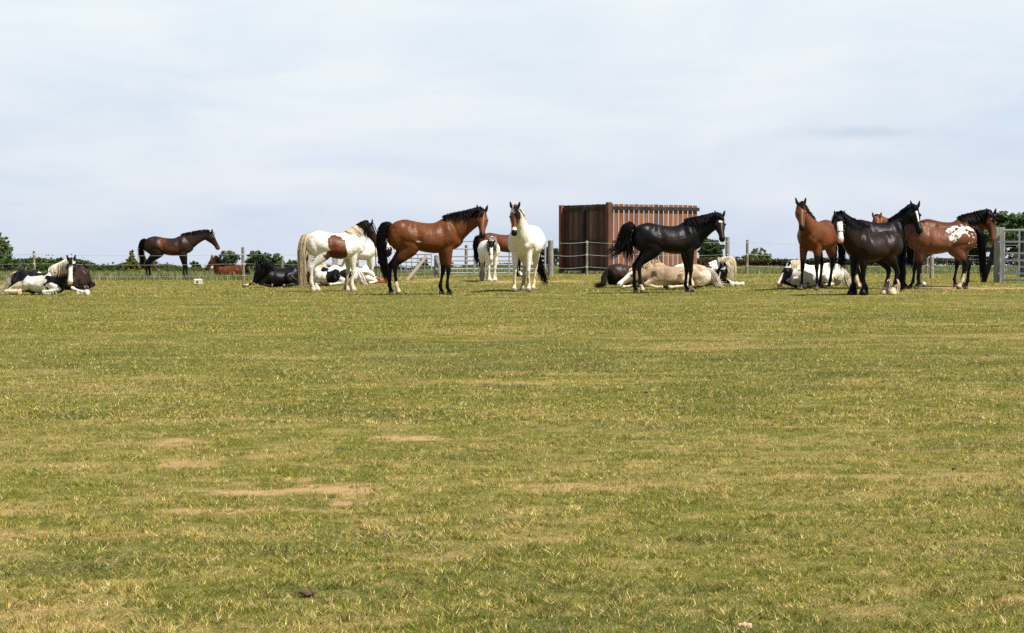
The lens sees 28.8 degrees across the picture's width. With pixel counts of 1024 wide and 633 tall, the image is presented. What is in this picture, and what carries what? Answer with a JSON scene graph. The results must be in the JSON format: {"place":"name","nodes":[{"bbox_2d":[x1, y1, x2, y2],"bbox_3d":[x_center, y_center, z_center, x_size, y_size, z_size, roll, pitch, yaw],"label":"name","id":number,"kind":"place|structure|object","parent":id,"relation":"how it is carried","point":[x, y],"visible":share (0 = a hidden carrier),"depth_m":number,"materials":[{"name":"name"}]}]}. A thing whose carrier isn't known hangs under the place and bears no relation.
{"place":"outdoors","nodes":[
{"label":"outdoors","id":0,"kind":"place"},
{"bbox_2d":[0,264,1017,280],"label":"tall grass","id":1,"kind":"structure","parent":0,"point":[127,275],"depth_m":74.61,"materials":[{"name":"green plant"}]},
{"bbox_2d":[0,268,1023,632],"bbox_3d":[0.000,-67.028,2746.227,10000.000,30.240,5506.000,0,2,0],"label":"ground","id":2,"kind":"structure","parent":0,"point":[342,488],"depth_m":8.59,"materials":[{"name":"green plant"}]},
{"bbox_2d":[0,232,13,262],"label":"tree","id":3,"kind":"object","parent":2,"relation":"on","point":[5,248],"visible":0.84,"depth_m":117.74,"materials":[{"name":"green plant"}]},
{"bbox_2d":[0,255,21,272],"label":"bush","id":4,"kind":"object","parent":2,"relation":"on","point":[7,266],"visible":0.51,"depth_m":111.92,"materials":[{"name":"green plant"}]},
{"bbox_2d":[24,256,49,272],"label":"bush","id":5,"kind":"object","parent":2,"relation":"on","point":[40,267],"visible":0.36,"depth_m":109.76,"materials":[{"name":"green plant"}]},
{"bbox_2d":[0,255,89,294],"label":"horse","id":6,"kind":"object","parent":2,"relation":"on","point":[57,278],"visible":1,"depth_m":43.87},
{"bbox_2d":[53,257,62,264],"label":"bush","id":7,"kind":"object","parent":2,"relation":"on","point":[60,259],"visible":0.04,"depth_m":112.86,"materials":[{"name":"green plant"}]},
{"bbox_2d":[71,264,94,289],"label":"horse","id":8,"kind":"object","parent":2,"relation":"on","point":[82,278],"visible":0.56,"depth_m":51.05},
{"bbox_2d":[95,263,116,273],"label":"bush","id":9,"kind":"object","parent":2,"relation":"on","point":[108,269],"visible":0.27,"depth_m":119.81,"materials":[{"name":"green plant"}]},
{"bbox_2d":[122,249,144,272],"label":"conifer","id":10,"kind":"object","parent":2,"relation":"on","point":[131,264],"visible":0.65,"depth_m":111.86,"materials":[{"name":"green plant"}]},
{"bbox_2d":[150,260,163,271],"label":"bush","id":11,"kind":"object","parent":2,"relation":"on","point":[157,267],"visible":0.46,"depth_m":117.76,"materials":[{"name":"green plant"}]},
{"bbox_2d":[0,253,340,273],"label":"hedge","id":12,"kind":"object","parent":2,"relation":"on","point":[25,262],"visible":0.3,"depth_m":119.20,"materials":[{"name":"green plant"}]},
{"bbox_2d":[136,229,219,279],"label":"horse","id":13,"kind":"object","parent":2,"relation":"on","point":[155,247],"visible":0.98,"depth_m":72.81},
{"bbox_2d":[189,261,201,272],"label":"tree","id":14,"kind":"object","parent":2,"relation":"on","point":[193,263],"visible":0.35,"depth_m":259.68,"materials":[{"name":"green plant"}]},
{"bbox_2d":[193,279,201,284],"bbox_3d":[-9.508,-1.051,60.269,0.270,0.170,0.238,0,2,-9],"label":"salt lick","id":15,"kind":"object","parent":2,"relation":"on","point":[197,281],"visible":0.99,"depth_m":60.17,"materials":[{"name":"white"}]},
{"bbox_2d":[0,247,437,280],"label":"wire fence","id":16,"kind":"object","parent":2,"relation":"on","point":[242,254],"visible":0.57,"depth_m":68.90,"materials":[{"name":"metal"}]},
{"bbox_2d":[205,254,249,277],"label":"horse","id":17,"kind":"object","parent":2,"relation":"on","point":[217,263],"visible":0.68,"depth_m":76.17},
{"bbox_2d":[218,250,240,265],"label":"tree","id":18,"kind":"object","parent":2,"relation":"on","point":[230,258],"visible":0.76,"depth_m":299.00,"materials":[{"name":"green plant"}]},
{"bbox_2d":[245,250,269,269],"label":"tree","id":19,"kind":"object","parent":2,"relation":"on","point":[253,258],"visible":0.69,"depth_m":289.31,"materials":[{"name":"green plant"}]},
{"bbox_2d":[265,253,285,267],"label":"tree","id":20,"kind":"object","parent":2,"relation":"on","point":[275,261],"visible":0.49,"depth_m":289.48,"materials":[{"name":"green plant"}]},
{"bbox_2d":[242,259,309,287],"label":"horse","id":21,"kind":"object","parent":2,"relation":"on","point":[267,273],"visible":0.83,"depth_m":54.34},
{"bbox_2d":[285,259,297,267],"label":"tree","id":22,"kind":"object","parent":2,"relation":"on","point":[289,263],"visible":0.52,"depth_m":239.44,"materials":[{"name":"green plant"}]},
{"bbox_2d":[299,589,316,596],"bbox_3d":[-0.513,0.696,5.018,0.041,0.020,0.037,-1,2,-32],"label":"dung","id":23,"kind":"object","parent":2,"relation":"on","point":[308,593],"visible":1,"depth_m":5.01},
{"bbox_2d":[297,219,376,290],"bbox_3d":[-4.217,-1.491,48.206,2.056,1.757,0.709,-1,2,-22],"label":"horse","id":24,"kind":"object","parent":2,"relation":"on","point":[348,245],"visible":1,"depth_m":47.93},
{"bbox_2d":[306,250,367,285],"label":"horse","id":25,"kind":"object","parent":2,"relation":"on","point":[325,275],"visible":0.58,"depth_m":55.44},
{"bbox_2d":[327,265,391,283],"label":"horse","id":26,"kind":"object","parent":2,"relation":"on","point":[370,276],"visible":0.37,"depth_m":57.84},
{"bbox_2d":[332,240,391,270],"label":"horse","id":27,"kind":"object","parent":2,"relation":"on","point":[368,254],"visible":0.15,"depth_m":58.94},
{"bbox_2d":[399,254,431,270],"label":"metal hurdle","id":28,"kind":"object","parent":2,"relation":"on","point":[411,262],"visible":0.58,"depth_m":86.83,"materials":[{"name":"metal"}]},
{"bbox_2d":[404,255,427,280],"bbox_3d":[-3.030,-1.504,62.983,0.114,0.864,4.045,0,2,6],"label":"brace","id":29,"kind":"object","parent":2,"relation":"on","point":[417,267],"visible":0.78,"depth_m":62.88,"materials":[{"name":"beige wood"}]},
{"bbox_2d":[416,259,429,265],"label":"tree","id":30,"kind":"object","parent":2,"relation":"on","point":[426,260],"visible":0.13,"depth_m":229.85,"materials":[{"name":"green plant"}]},
{"bbox_2d":[375,205,487,294],"bbox_3d":[-1.735,-1.458,43.530,2.486,1.964,0.914,0,2,5],"label":"horse","id":31,"kind":"object","parent":2,"relation":"on","point":[443,238],"visible":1,"depth_m":43.33},
{"bbox_2d":[434,256,438,276],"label":"gate post","id":32,"kind":"object","parent":2,"relation":"on","point":[436,265],"visible":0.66,"depth_m":65.42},
{"bbox_2d":[359,263,558,269],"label":"hedge","id":33,"kind":"object","parent":2,"relation":"on","point":[377,267],"visible":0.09,"depth_m":149.32,"materials":[{"name":"green plant"}]},
{"bbox_2d":[464,245,467,271],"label":"fence post","id":34,"kind":"object","parent":2,"relation":"on","point":[466,254],"visible":0.66,"depth_m":73.92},
{"bbox_2d":[477,236,499,280],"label":"horse","id":35,"kind":"object","parent":2,"relation":"on","point":[488,250],"visible":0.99,"depth_m":56.58},
{"bbox_2d":[473,233,541,276],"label":"horse","id":36,"kind":"object","parent":2,"relation":"on","point":[502,241],"visible":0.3,"depth_m":62.94},
{"bbox_2d":[508,202,559,291],"bbox_3d":[0.290,-1.610,46.110,0.898,2.061,2.724,1,2,19],"label":"horse","id":37,"kind":"object","parent":2,"relation":"on","point":[526,242],"visible":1,"depth_m":45.86},
{"bbox_2d":[540,247,558,263],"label":"tree","id":38,"kind":"object","parent":2,"relation":"on","point":[555,258],"visible":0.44,"depth_m":209.40,"materials":[{"name":"green plant"}]},
{"bbox_2d":[548,240,552,275],"bbox_3d":[1.261,-1.881,64.973,0.187,1.197,0.187,0,2,0],"label":"gate post","id":39,"kind":"object","parent":2,"relation":"on","point":[550,255],"visible":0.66,"depth_m":64.89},
{"bbox_2d":[436,240,545,273],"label":"metal gate","id":40,"kind":"structure","parent":39,"relation":"attached to","point":[509,264],"depth_m":65.02,"materials":[{"name":"metal"}]},
{"bbox_2d":[593,259,653,286],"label":"horse","id":41,"kind":"object","parent":2,"relation":"on","point":[613,274],"visible":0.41,"depth_m":49.35},
{"bbox_2d":[559,202,699,273],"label":"shipping container","id":42,"kind":"object","parent":2,"relation":"on","point":[597,224],"visible":0.69,"depth_m":70.53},
{"bbox_2d":[605,210,725,292],"bbox_3d":[3.362,-1.440,44.154,2.751,1.823,0.950,0,2,3],"label":"horse","id":43,"kind":"object","parent":2,"relation":"on","point":[686,238],"visible":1,"depth_m":44.03},
{"bbox_2d":[617,259,726,289],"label":"horse","id":44,"kind":"object","parent":2,"relation":"on","point":[656,274],"visible":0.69,"depth_m":46.67},
{"bbox_2d":[674,256,743,285],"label":"horse","id":45,"kind":"object","parent":2,"relation":"on","point":[724,268],"visible":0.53,"depth_m":48.62},
{"bbox_2d":[697,238,724,257],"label":"tree","id":46,"kind":"object","parent":2,"relation":"on","point":[709,247],"visible":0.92,"depth_m":139.33,"materials":[{"name":"green plant"}]},
{"bbox_2d":[738,622,751,628],"bbox_3d":[0.535,0.710,4.572,0.027,0.016,0.034,-1,2,-26],"label":"clover","id":47,"kind":"object","parent":2,"relation":"on","point":[748,625],"visible":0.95,"depth_m":4.57,"materials":[{"name":"plant"}]},
{"bbox_2d":[741,247,771,258],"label":"bush","id":48,"kind":"object","parent":2,"relation":"on","point":[760,255],"visible":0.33,"depth_m":144.69,"materials":[{"name":"green plant"}]},
{"bbox_2d":[553,237,971,274],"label":"wire fence","id":49,"kind":"object","parent":2,"relation":"on","point":[727,247],"visible":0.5,"depth_m":66.93,"materials":[{"name":"metal"}]},
{"bbox_2d":[776,259,850,287],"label":"horse","id":50,"kind":"object","parent":2,"relation":"on","point":[790,274],"visible":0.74,"depth_m":46.33},
{"bbox_2d":[795,198,837,289],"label":"horse","id":51,"kind":"object","parent":2,"relation":"on","point":[815,237],"visible":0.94,"depth_m":44.59},
{"bbox_2d":[697,256,1017,266],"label":"hedge","id":52,"kind":"object","parent":2,"relation":"on","point":[704,261],"visible":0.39,"depth_m":129.20,"materials":[{"name":"green plant"}]},
{"bbox_2d":[831,210,907,294],"bbox_3d":[7.263,-1.303,40.852,2.234,1.734,0.731,-1,2,-37],"label":"horse","id":53,"kind":"object","parent":2,"relation":"on","point":[862,246],"visible":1,"depth_m":40.72},
{"bbox_2d":[836,200,921,288],"bbox_3d":[8.361,-1.642,45.602,1.972,2.026,0.833,0,2,3],"label":"horse","id":54,"kind":"object","parent":2,"relation":"on","point":[903,217],"visible":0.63,"depth_m":45.42},
{"bbox_2d":[872,212,987,288],"bbox_3d":[9.577,-1.514,45.546,2.670,1.776,0.775,0,2,10],"label":"horse","id":55,"kind":"object","parent":2,"relation":"on","point":[956,241],"visible":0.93,"depth_m":45.30},
{"bbox_2d":[905,208,997,286],"bbox_3d":[10.346,-1.630,47.112,2.238,1.877,0.761,0,2,-6],"label":"horse","id":56,"kind":"object","parent":2,"relation":"on","point":[981,219],"visible":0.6,"depth_m":47.02},
{"bbox_2d":[929,246,991,278],"bbox_3d":[12.397,-1.480,54.571,0.130,1.036,5.007,0,2,-9],"label":"wire fence","id":57,"kind":"object","parent":2,"relation":"on","point":[931,273],"visible":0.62,"depth_m":56.93,"materials":[{"name":"metal"}]},
{"bbox_2d":[968,243,986,265],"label":"tree","id":58,"kind":"object","parent":2,"relation":"on","point":[973,252],"visible":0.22,"depth_m":121.50,"materials":[{"name":"green plant"}]},
{"bbox_2d":[981,243,993,281],"bbox_3d":[12.539,-1.440,52.230,0.133,1.183,0.542,-2,2,-43],"label":"brace","id":59,"kind":"object","parent":2,"relation":"on","point":[990,259],"visible":0.56,"depth_m":52.17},
{"bbox_2d":[975,211,1023,258],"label":"tree","id":60,"kind":"object","parent":2,"relation":"on","point":[1009,221],"visible":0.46,"depth_m":119.48,"materials":[{"name":"green plant"}]},
{"bbox_2d":[994,227,1004,281],"bbox_3d":[12.721,-1.588,51.976,0.240,1.474,0.240,0,2,0],"label":"gate post","id":61,"kind":"object","parent":2,"relation":"on","point":[998,256],"visible":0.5,"depth_m":51.86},
{"bbox_2d":[998,229,1023,280],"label":"metal gate","id":62,"kind":"structure","parent":61,"relation":"attached to","point":[1003,241],"depth_m":51.59,"materials":[{"name":"metal"}]},
{"bbox_2d":[1020,236,1023,276],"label":"strainer post","id":63,"kind":"object","parent":2,"relation":"on","point":[1021,255],"visible":0.32,"depth_m":59.86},
{"bbox_2d":[0,0,1023,267],"label":"sky","id":64,"kind":"structure","parent":0,"point":[263,125],"materials":[{"name":"white"}]}
]}

